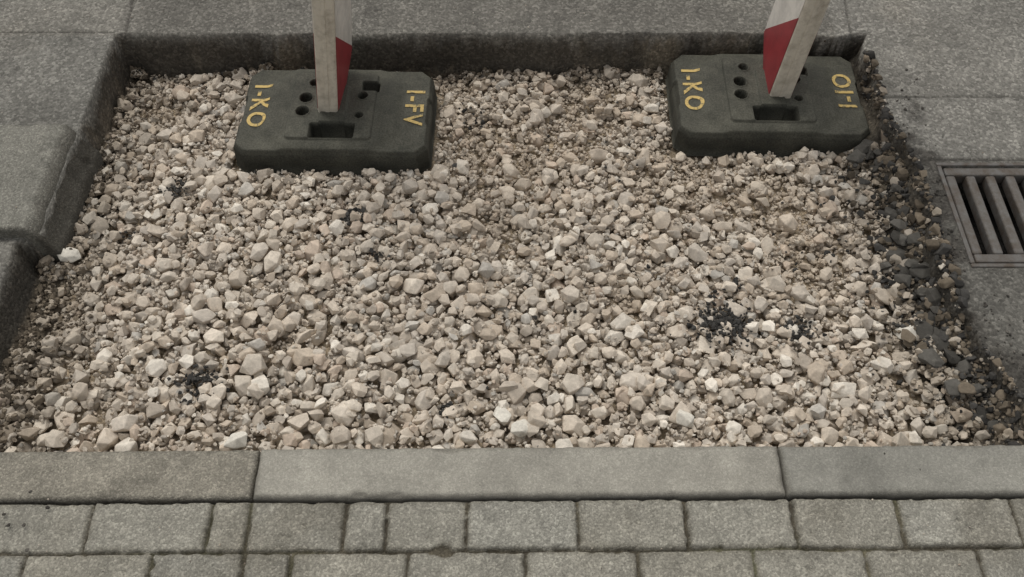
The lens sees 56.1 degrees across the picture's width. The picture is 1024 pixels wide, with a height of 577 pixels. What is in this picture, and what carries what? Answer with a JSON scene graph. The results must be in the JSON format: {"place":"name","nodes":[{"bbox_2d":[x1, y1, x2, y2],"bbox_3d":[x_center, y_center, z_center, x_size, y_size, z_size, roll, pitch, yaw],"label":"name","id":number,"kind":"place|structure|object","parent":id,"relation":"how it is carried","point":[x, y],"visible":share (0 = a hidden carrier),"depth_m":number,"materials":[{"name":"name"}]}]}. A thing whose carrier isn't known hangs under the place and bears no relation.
{"place":"outdoors","nodes":[
{"label":"outdoors","id":0,"kind":"place"},
{"bbox_2d":[0,40,1023,451],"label":"gravel","id":1,"kind":"structure","parent":0,"point":[146,202],"depth_m":2.15,"materials":[{"name":"beige gravel"}]},
{"bbox_2d":[0,0,1023,451],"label":"ground","id":2,"kind":"structure","parent":0,"point":[66,62],"depth_m":2.53,"materials":[{"name":"grey gravel"}]},
{"bbox_2d":[0,124,105,264],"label":"kerb block","id":3,"kind":"structure","parent":2,"relation":"on","point":[31,168],"depth_m":2.25,"materials":[{"name":"grey concrete"}]},
{"bbox_2d":[0,450,260,505],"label":"kerb stone","id":4,"kind":"object","parent":2,"relation":"on","point":[95,478],"visible":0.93,"depth_m":1.81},
{"bbox_2d":[233,69,437,174],"bbox_3d":[-0.450,-0.444,2.473,0.496,0.097,0.316,1,54,1],"label":"beacon base","id":5,"kind":"object","parent":2,"relation":"on","point":[381,120],"visible":0.9,"depth_m":2.41,"materials":[{"name":"rubber"}]},
{"bbox_2d":[311,0,351,112],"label":"warning beacon","id":6,"kind":"object","parent":5,"relation":"on","point":[332,28],"visible":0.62,"depth_m":2.29,"materials":[{"name":"plastic"}]},
{"bbox_2d":[0,499,1023,576],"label":"block paving","id":7,"kind":"structure","parent":2,"relation":"on","point":[777,538],"depth_m":1.75,"materials":[{"name":"grey concrete"}]},
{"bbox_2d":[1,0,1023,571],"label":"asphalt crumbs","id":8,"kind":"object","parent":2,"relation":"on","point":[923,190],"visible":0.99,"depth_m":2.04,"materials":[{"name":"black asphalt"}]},
{"bbox_2d":[253,446,784,503],"bbox_3d":[0.014,0.405,1.901,0.993,0.207,0.109,0,54,0],"label":"kerb stone","id":9,"kind":"object","parent":2,"relation":"on","point":[573,474],"visible":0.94,"depth_m":1.81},
{"bbox_2d":[665,54,869,156],"bbox_3d":[0.664,-0.492,2.507,0.496,0.098,0.316,1,54,1],"label":"beacon base","id":10,"kind":"object","parent":2,"relation":"on","point":[723,104],"visible":0.94,"depth_m":2.45,"materials":[{"name":"rubber"}]},
{"bbox_2d":[763,0,830,97],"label":"warning beacon","id":11,"kind":"object","parent":10,"relation":"on","point":[791,30],"visible":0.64,"depth_m":2.36,"materials":[{"name":"plastic"}]},
{"bbox_2d":[777,445,1023,501],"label":"kerb stone","id":12,"kind":"object","parent":2,"relation":"on","point":[989,472],"visible":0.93,"depth_m":1.82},
{"bbox_2d":[936,163,1023,267],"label":"drain grate","id":13,"kind":"object","parent":2,"relation":"in","point":[989,179],"visible":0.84,"depth_m":2.21,"materials":[{"name":"metal"}]}
]}

